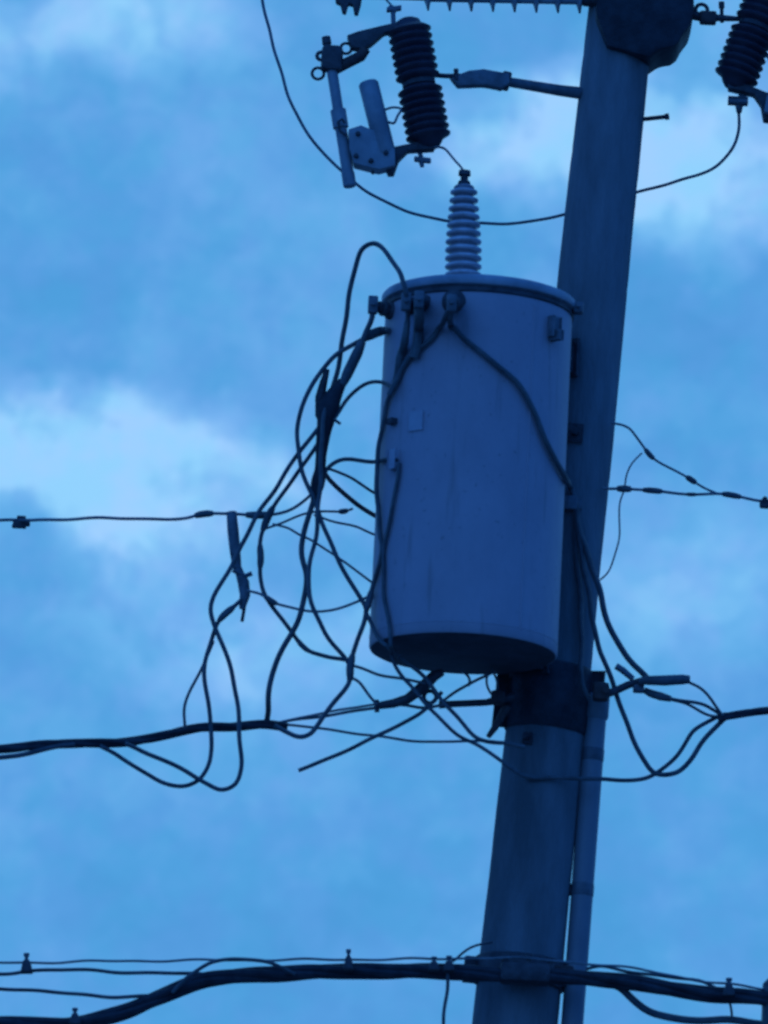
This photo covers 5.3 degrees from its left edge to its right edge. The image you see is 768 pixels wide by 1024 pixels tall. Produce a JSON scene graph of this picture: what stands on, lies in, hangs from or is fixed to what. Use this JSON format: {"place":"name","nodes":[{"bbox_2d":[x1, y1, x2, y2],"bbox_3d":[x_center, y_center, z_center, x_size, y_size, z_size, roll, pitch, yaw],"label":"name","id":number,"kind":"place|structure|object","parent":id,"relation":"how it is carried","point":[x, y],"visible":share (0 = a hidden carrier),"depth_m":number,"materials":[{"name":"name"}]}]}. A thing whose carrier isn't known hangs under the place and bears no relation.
{"place":"outdoors","nodes":[
{"label":"outdoors","id":0,"kind":"place"},
{"bbox_2d":[0,495,309,521],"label":"span wire","id":1,"kind":"object","parent":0,"point":[207,513],"visible":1,"depth_m":26.38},
{"bbox_2d":[12,516,29,528],"bbox_3d":[-1.151,0.033,26.491,0.057,0.038,0.032,3,-14,0],"label":"wire clamp","id":2,"kind":"object","parent":1,"relation":"attached to","point":[16,524],"visible":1,"depth_m":26.48,"materials":[{"name":"metal"}]},
{"bbox_2d":[226,511,252,621],"bbox_3d":[-0.459,0.172,26.322,0.094,0.355,0.037,3,-14,0],"label":"wedge clamp","id":3,"kind":"object","parent":1,"relation":"hanging from","point":[234,543],"visible":1,"depth_m":26.31,"materials":[{"name":"metal"}]},
{"bbox_2d":[99,598,242,787],"bbox_3d":[-0.666,0.557,26.203,0.434,0.637,0.059,3,-14,0],"label":"cable","id":4,"kind":"object","parent":3,"relation":"attached to","point":[226,613],"visible":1,"depth_m":26.15,"materials":[{"name":"black rubber"}]},
{"bbox_2d":[266,507,352,529],"bbox_3d":[-0.236,0.021,26.423,0.275,0.086,0.017,3,-14,0],"label":"thin wire","id":5,"kind":"object","parent":1,"relation":"attached to","point":[343,511],"visible":1,"depth_m":26.42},
{"bbox_2d":[0,0,767,1023],"label":"sky","id":6,"kind":"structure","parent":0,"point":[178,253],"materials":[{"name":"blue"}]},
{"bbox_2d":[374,669,443,712],"bbox_3d":[0.079,0.561,26.255,0.218,0.149,0.037,3,-14,0],"label":"wedge grip","id":7,"kind":"object","parent":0,"point":[410,696],"visible":1,"depth_m":26.24,"materials":[{"name":"metal"}]},
{"bbox_2d":[282,703,442,722],"bbox_3d":[-0.095,0.636,26.284,0.563,0.097,0.045,2,-14,5],"label":"thin wire","id":8,"kind":"object","parent":7,"relation":"attached to","point":[370,708],"visible":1,"depth_m":26.28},
{"bbox_2d":[288,724,496,742],"bbox_3d":[0.035,0.704,26.324,0.791,0.042,0.009,3,-14,0],"label":"thin wire","id":9,"kind":"object","parent":8,"relation":"attached to","point":[384,736],"visible":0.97,"depth_m":26.32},
{"bbox_2d":[353,677,377,704],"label":"thin wire","id":10,"kind":"object","parent":7,"relation":"attached to","point":[365,691],"visible":1,"depth_m":26.23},
{"bbox_2d":[298,691,442,771],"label":"cable","id":11,"kind":"object","parent":7,"relation":"attached to","point":[379,734],"visible":1,"depth_m":26.19,"materials":[{"name":"black rubber"}]},
{"bbox_2d":[354,665,424,683],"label":"thin wire","id":12,"kind":"object","parent":7,"relation":"attached to","point":[386,676],"visible":1,"depth_m":26.24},
{"label":"ground","id":13,"kind":"structure","parent":0,"visible":0},
{"bbox_2d":[462,6,669,1023],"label":"utility pole","id":14,"kind":"object","parent":13,"relation":"on","point":[544,722],"visible":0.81,"depth_m":26.58,"materials":[{"name":"concrete"}]},
{"bbox_2d":[272,523,371,582],"bbox_3d":[0.044,0.206,26.680,0.829,0.269,0.120,8,-14,-20],"label":"thin wire","id":15,"kind":"object","parent":14,"relation":"attached to","point":[331,553],"visible":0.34,"depth_m":26.60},
{"bbox_2d":[314,514,373,535],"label":"thin wire","id":16,"kind":"object","parent":14,"relation":"attached to","point":[351,525],"visible":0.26,"depth_m":26.62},
{"bbox_2d":[326,473,374,517],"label":"cable","id":17,"kind":"object","parent":14,"relation":"attached to","point":[340,490],"visible":0.33,"depth_m":26.69,"materials":[{"name":"rubber"}]},
{"bbox_2d":[335,0,595,15],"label":"strain insulator","id":18,"kind":"object","parent":14,"relation":"attached to","point":[344,5],"visible":1,"depth_m":27.06,"materials":[{"name":"ceramic"}]},
{"bbox_2d":[422,689,515,708],"bbox_3d":[0.257,0.595,26.378,0.317,0.078,0.108,8,-14,-19],"label":"pole strut","id":19,"kind":"object","parent":14,"relation":"attached to","point":[499,698],"visible":0.98,"depth_m":26.38,"materials":[{"name":"metal"}]},
{"bbox_2d":[486,704,510,737],"bbox_3d":[0.362,0.662,26.399,0.075,0.114,0.028,3,-14,0],"label":"brace","id":20,"kind":"object","parent":19,"relation":"attached to","point":[501,715],"visible":1,"depth_m":26.39,"materials":[{"name":"metal"}]},
{"bbox_2d":[368,169,583,677],"bbox_3d":[0.298,-0.319,26.444,0.796,1.582,0.644,12,-16,-35],"label":"transformer","id":21,"kind":"object","parent":14,"relation":"attached to","point":[473,556],"visible":0.99,"depth_m":26.17,"materials":[{"name":"grey paint"}]},
{"bbox_2d":[247,589,366,612],"bbox_3d":[-0.233,0.284,26.255,0.399,0.066,0.038,2,-14,4],"label":"thin wire","id":22,"kind":"object","parent":21,"relation":"attached to","point":[270,600],"visible":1,"depth_m":26.25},
{"bbox_2d":[264,313,374,719],"bbox_3d":[-0.225,0.001,26.290,0.352,1.333,0.098,-7,-17,35],"label":"cable","id":23,"kind":"object","parent":21,"relation":"attached to","point":[349,369],"visible":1,"depth_m":26.29,"materials":[{"name":"black rubber"}]},
{"bbox_2d":[0,720,287,753],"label":"aerial bundle","id":24,"kind":"object","parent":23,"relation":"attached to","point":[144,738],"visible":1,"depth_m":26.22,"materials":[{"name":"black rubber"}]},
{"bbox_2d":[0,742,74,759],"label":"cable","id":25,"kind":"object","parent":24,"relation":"attached to","point":[35,751],"visible":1,"depth_m":26.20,"materials":[{"name":"black rubber"}]},
{"bbox_2d":[183,641,214,727],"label":"cable","id":26,"kind":"object","parent":24,"relation":"attached to","point":[188,695],"visible":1,"depth_m":26.20,"materials":[{"name":"black rubber"}]},
{"bbox_2d":[311,369,345,500],"bbox_3d":[-0.181,-0.242,26.348,0.067,0.428,0.108,16,-18,-42],"label":"taped bunch","id":27,"kind":"object","parent":23,"relation":"attached to","point":[330,398],"visible":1,"depth_m":26.34,"materials":[{"name":"rubber"}]},
{"bbox_2d":[124,427,316,791],"bbox_3d":[-0.498,0.279,26.224,0.585,1.224,0.014,3,-14,0],"label":"cable","id":28,"kind":"object","parent":27,"relation":"attached to","point":[234,784],"visible":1,"depth_m":26.18,"materials":[{"name":"black rubber"}]},
{"bbox_2d":[257,443,344,661],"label":"cable","id":29,"kind":"object","parent":27,"relation":"hanging from","point":[269,513],"visible":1,"depth_m":26.30,"materials":[{"name":"black rubber"}]},
{"bbox_2d":[306,407,347,663],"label":"cable","id":30,"kind":"object","parent":27,"relation":"attached to","point":[339,651],"visible":1,"depth_m":26.23,"materials":[{"name":"black rubber"}]},
{"bbox_2d":[273,311,409,738],"bbox_3d":[-0.102,0.037,26.217,0.413,1.381,0.157,-5,-15,29],"label":"cable","id":31,"kind":"object","parent":21,"relation":"attached to","point":[399,360],"visible":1,"depth_m":26.20,"materials":[{"name":"black rubber"}]},
{"bbox_2d":[295,326,390,608],"bbox_3d":[-0.143,-0.136,26.306,0.288,0.950,0.068,3,-14,0],"label":"cable","id":32,"kind":"object","parent":21,"relation":"attached to","point":[376,332],"visible":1,"depth_m":26.32,"materials":[{"name":"black rubber"}]},
{"bbox_2d":[329,468,373,493],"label":"cable","id":33,"kind":"object","parent":21,"relation":"attached to","point":[353,479],"visible":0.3,"depth_m":26.70,"materials":[{"name":"black rubber"}]},
{"bbox_2d":[325,457,398,474],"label":"cable","id":34,"kind":"object","parent":21,"relation":"attached to","point":[343,459],"visible":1,"depth_m":26.34,"materials":[{"name":"black rubber"}]},
{"bbox_2d":[333,380,395,422],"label":"cable","id":35,"kind":"object","parent":21,"relation":"attached to","point":[356,390],"visible":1,"depth_m":26.37,"materials":[{"name":"black rubber"}]},
{"bbox_2d":[330,241,408,386],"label":"cable","id":36,"kind":"object","parent":21,"relation":"attached to","point":[382,248],"visible":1,"depth_m":26.41,"materials":[{"name":"black rubber"}]},
{"bbox_2d":[409,308,423,358],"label":"cable","id":37,"kind":"object","parent":21,"relation":"attached to","point":[418,332],"visible":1,"depth_m":26.22,"materials":[{"name":"black rubber"}]},
{"bbox_2d":[387,310,447,395],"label":"cable","id":38,"kind":"object","parent":21,"relation":"attached to","point":[426,342],"visible":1,"depth_m":26.25,"materials":[{"name":"black rubber"}]},
{"bbox_2d":[363,610,524,748],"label":"cable","id":39,"kind":"object","parent":21,"relation":"attached to","point":[430,684],"visible":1,"depth_m":26.11,"materials":[{"name":"black rubber"}]},
{"bbox_2d":[381,462,539,779],"bbox_3d":[0.246,0.339,26.114,0.529,0.981,0.075,3,-14,0],"label":"cable","id":40,"kind":"object","parent":21,"relation":"attached to","point":[421,698],"visible":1,"depth_m":26.09,"materials":[{"name":"black rubber"}]},
{"bbox_2d":[460,669,470,685],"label":"thin wire","id":41,"kind":"object","parent":21,"relation":"attached to","point":[467,676],"visible":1,"depth_m":26.36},
{"bbox_2d":[444,670,494,700],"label":"thin wire","id":42,"kind":"object","parent":21,"relation":"attached to","point":[465,685],"visible":0.99,"depth_m":26.38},
{"bbox_2d":[485,668,497,694],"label":"thin wire","id":43,"kind":"object","parent":21,"relation":"attached to","point":[486,682],"visible":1,"depth_m":26.41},
{"bbox_2d":[447,313,648,676],"bbox_3d":[0.482,-0.052,26.312,0.225,1.033,0.958,-8,-17,39],"label":"cable","id":44,"kind":"object","parent":21,"relation":"attached to","point":[633,664],"visible":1,"depth_m":26.29,"materials":[{"name":"black rubber"}]},
{"bbox_2d":[436,68,582,98],"bbox_3d":[0.419,-1.382,26.933,0.536,0.068,0.104,7,-14,-19],"label":"support arm","id":45,"kind":"object","parent":14,"relation":"attached to","point":[492,80],"visible":1,"depth_m":26.88},
{"bbox_2d":[311,4,449,188],"bbox_3d":[-0.010,-1.333,26.832,0.458,0.627,0.146,3,-14,0],"label":"fuse cutout","id":46,"kind":"object","parent":45,"relation":"attached to","point":[372,149],"visible":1,"depth_m":26.78,"materials":[{"name":"brown ceramic"}]},
{"bbox_2d":[419,146,462,168],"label":"drop wire","id":47,"kind":"object","parent":46,"relation":"hanging from","point":[451,156],"visible":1,"depth_m":26.71,"materials":[{"name":"black metal"}]},
{"bbox_2d":[500,953,573,986],"bbox_3d":[0.480,1.437,26.194,0.234,0.090,0.100,3,-14,0],"label":"lashing clamp","id":48,"kind":"object","parent":14,"relation":"attached to","point":[531,973],"visible":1,"depth_m":26.14,"materials":[{"name":"metal"}]},
{"bbox_2d":[0,956,765,990],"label":"messenger wire","id":49,"kind":"object","parent":48,"relation":"attached to","point":[404,958],"visible":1,"depth_m":26.15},
{"bbox_2d":[21,953,32,973],"bbox_3d":[-1.117,1.412,26.140,0.037,0.064,0.050,3,-14,0],"label":"cable hanger","id":50,"kind":"object","parent":49,"relation":"attached to","point":[26,967],"visible":1,"depth_m":26.11,"materials":[{"name":"metal"}]},
{"bbox_2d":[343,949,352,971],"bbox_3d":[-0.110,1.401,26.129,0.031,0.069,0.050,3,-14,0],"label":"cable hanger","id":51,"kind":"object","parent":49,"relation":"attached to","point":[348,964],"visible":1,"depth_m":26.10,"materials":[{"name":"metal"}]},
{"bbox_2d":[0,963,767,1023],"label":"aerial bundle","id":52,"kind":"object","parent":48,"relation":"attached to","point":[374,971],"visible":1,"depth_m":26.14,"materials":[{"name":"black rubber"}]},
{"bbox_2d":[0,987,147,998],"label":"cable","id":53,"kind":"object","parent":52,"relation":"attached to","point":[70,993],"visible":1,"depth_m":26.12,"materials":[{"name":"black rubber"}]},
{"bbox_2d":[69,1008,80,1023],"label":"cable hanger","id":54,"kind":"object","parent":52,"relation":"attached to","point":[74,1018],"visible":1,"depth_m":26.06,"materials":[{"name":"metal"}]},
{"bbox_2d":[0,968,203,975],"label":"cable","id":55,"kind":"object","parent":52,"relation":"attached to","point":[101,971],"visible":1,"depth_m":26.14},
{"bbox_2d":[171,957,295,993],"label":"cable","id":56,"kind":"object","parent":52,"relation":"attached to","point":[200,968],"visible":1,"depth_m":26.11,"materials":[{"name":"black rubber"}]},
{"bbox_2d":[428,956,439,971],"bbox_3d":[0.157,1.414,26.129,0.036,0.047,0.050,3,-14,0],"label":"cable hanger","id":57,"kind":"object","parent":52,"relation":"attached to","point":[433,966],"visible":1,"depth_m":26.10,"materials":[{"name":"metal"}]},
{"bbox_2d":[442,973,449,1023],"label":"cable","id":58,"kind":"object","parent":52,"relation":"hanging from","point":[445,998],"visible":1,"depth_m":26.11,"materials":[{"name":"black rubber"}]},
{"bbox_2d":[443,955,454,972],"bbox_3d":[0.204,1.413,26.130,0.037,0.051,0.050,3,-14,0],"label":"cable hanger","id":59,"kind":"object","parent":52,"relation":"attached to","point":[448,967],"visible":1,"depth_m":26.11,"materials":[{"name":"metal"}]},
{"bbox_2d":[452,941,492,962],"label":"cable","id":60,"kind":"object","parent":52,"relation":"attached to","point":[471,947],"visible":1,"depth_m":26.25,"materials":[{"name":"black rubber"}]},
{"bbox_2d":[586,966,714,985],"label":"cable","id":61,"kind":"object","parent":52,"relation":"attached to","point":[630,972],"visible":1,"depth_m":26.19,"materials":[{"name":"black rubber"}]},
{"bbox_2d":[615,989,760,1023],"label":"cable","id":62,"kind":"object","parent":52,"relation":"attached to","point":[628,995],"visible":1,"depth_m":26.17,"materials":[{"name":"black rubber"}]},
{"bbox_2d":[722,978,734,995],"bbox_3d":[1.080,1.488,26.143,0.040,0.060,0.050,3,-14,0],"label":"cable hanger","id":63,"kind":"object","parent":52,"relation":"attached to","point":[728,990],"visible":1,"depth_m":26.12,"materials":[{"name":"metal"}]},
{"bbox_2d":[729,1004,732,1020],"bbox_3d":[1.084,1.555,26.163,0.023,0.080,0.008,3,-14,0],"label":"cable tie","id":64,"kind":"object","parent":52,"relation":"attached to","point":[731,1009],"visible":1,"depth_m":26.16,"materials":[{"name":"black plastic"}]},
{"bbox_2d":[761,979,767,1023],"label":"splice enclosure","id":65,"kind":"object","parent":52,"relation":"attached to","point":[764,1017],"visible":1,"depth_m":26.15,"materials":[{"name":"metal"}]},
{"bbox_2d":[564,495,581,511],"bbox_3d":[0.586,-0.028,26.616,0.090,0.048,0.040,3,-14,0],"label":"cable strap","id":66,"kind":"object","parent":14,"relation":"attached to","point":[570,502],"visible":0.56,"depth_m":26.60,"materials":[{"name":"metal"}]},
{"bbox_2d":[573,520,591,700],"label":"cable","id":67,"kind":"object","parent":14,"relation":"attached to","point":[587,696],"visible":1,"depth_m":26.53,"materials":[{"name":"black rubber"}]},
{"bbox_2d":[561,692,609,1023],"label":"riser conduit","id":68,"kind":"object","parent":14,"relation":"attached to","point":[581,893],"visible":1,"depth_m":26.44,"materials":[{"name":"grey plastic"}]},
{"bbox_2d":[593,682,609,701],"bbox_3d":[0.690,0.568,26.456,0.055,0.063,0.105,3,-14,0],"label":"pole clamp","id":69,"kind":"object","parent":14,"relation":"attached to","point":[601,691],"visible":1,"depth_m":26.43,"materials":[{"name":"metal"}]},
{"bbox_2d":[599,674,689,700],"bbox_3d":[0.821,0.557,26.438,0.296,0.095,0.044,1,-14,6],"label":"sleeve connector","id":70,"kind":"object","parent":69,"relation":"attached to","point":[665,680],"visible":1,"depth_m":26.43,"materials":[{"name":"metal"}]},
{"bbox_2d":[614,663,634,679],"bbox_3d":[0.763,0.508,26.472,0.067,0.056,0.022,3,-14,0],"label":"cable stub","id":71,"kind":"object","parent":70,"relation":"attached to","point":[625,672],"visible":1,"depth_m":26.46,"materials":[{"name":"metal"}]},
{"bbox_2d":[633,684,671,701],"bbox_3d":[0.850,0.574,26.457,0.124,0.051,0.040,3,-14,0],"label":"sleeve connector","id":72,"kind":"object","parent":70,"relation":"attached to","point":[653,694],"visible":1,"depth_m":26.44,"materials":[{"name":"metal"}]},
{"bbox_2d":[690,681,723,715],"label":"cable","id":73,"kind":"object","parent":70,"relation":"attached to","point":[708,696],"visible":1,"depth_m":26.43,"materials":[{"name":"black rubber"}]},
{"bbox_2d":[717,707,767,721],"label":"aerial bundle","id":74,"kind":"object","parent":73,"relation":"attached to","point":[737,714],"visible":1,"depth_m":26.43,"materials":[{"name":"black rubber"}]},
{"bbox_2d":[668,696,718,713],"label":"cable","id":75,"kind":"object","parent":74,"relation":"attached to","point":[694,702],"visible":1,"depth_m":26.44,"materials":[{"name":"black rubber"}]},
{"bbox_2d":[670,700,717,717],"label":"cable","id":76,"kind":"object","parent":74,"relation":"attached to","point":[701,711],"visible":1,"depth_m":26.44,"materials":[{"name":"black rubber"}]},
{"bbox_2d":[526,712,725,782],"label":"cable","id":77,"kind":"object","parent":14,"relation":"attached to","point":[667,764],"visible":0.97,"depth_m":26.40,"materials":[{"name":"black rubber"}]},
{"bbox_2d":[595,0,693,73],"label":"mounting bracket","id":78,"kind":"object","parent":14,"relation":"attached to","point":[653,35],"visible":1,"depth_m":26.99,"materials":[{"name":"metal"}]},
{"bbox_2d":[693,1,739,25],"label":"cutout arm","id":79,"kind":"object","parent":78,"relation":"attached to","point":[706,17],"visible":1,"depth_m":27.05},
{"bbox_2d":[715,0,767,123],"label":"fuse cutout","id":80,"kind":"object","parent":79,"relation":"attached to","point":[741,62],"visible":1,"depth_m":26.96,"materials":[{"name":"brown ceramic"}]},
{"bbox_2d":[261,0,740,225],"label":"jumper wire","id":81,"kind":"object","parent":80,"relation":"attached to","point":[333,163],"visible":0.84,"depth_m":27.20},
{"bbox_2d":[735,96,746,112],"bbox_3d":[1.160,-1.341,27.259,0.055,0.075,0.030,3,-14,0],"label":"wire clamp","id":82,"kind":"object","parent":81,"relation":"attached to","point":[739,110],"visible":0.24,"depth_m":27.24,"materials":[{"name":"metal"}]},
{"bbox_2d":[573,510,725,776],"bbox_3d":[0.843,0.420,26.504,0.526,0.856,0.016,3,-14,0],"label":"cable","id":83,"kind":"object","parent":14,"relation":"attached to","point":[702,741],"visible":1,"depth_m":26.45,"materials":[{"name":"black rubber"}]},
{"bbox_2d":[611,422,715,492],"bbox_3d":[0.894,-0.173,26.688,0.346,0.221,0.019,3,-14,0],"label":"span wire","id":84,"kind":"object","parent":14,"relation":"attached to","point":[688,478],"visible":1,"depth_m":26.68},
{"bbox_2d":[602,485,759,501],"bbox_3d":[7.487,0.103,27.660,13.708,0.833,0.244,5,-14,-9],"label":"span wire","id":85,"kind":"object","parent":14,"relation":"attached to","point":[626,488],"visible":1,"depth_m":26.66,"materials":[{"name":"black metal"}]},
{"bbox_2d":[599,452,642,580],"bbox_3d":[0.756,0.013,26.643,0.121,0.425,0.014,2,-14,5],"label":"thin wire","id":86,"kind":"object","parent":85,"relation":"hanging from","point":[633,461],"visible":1,"depth_m":26.64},
{"bbox_2d":[759,496,767,508],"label":"wire clamp","id":87,"kind":"object","parent":85,"relation":"attached to","point":[763,503],"visible":1,"depth_m":26.64,"materials":[{"name":"metal"}]}
]}

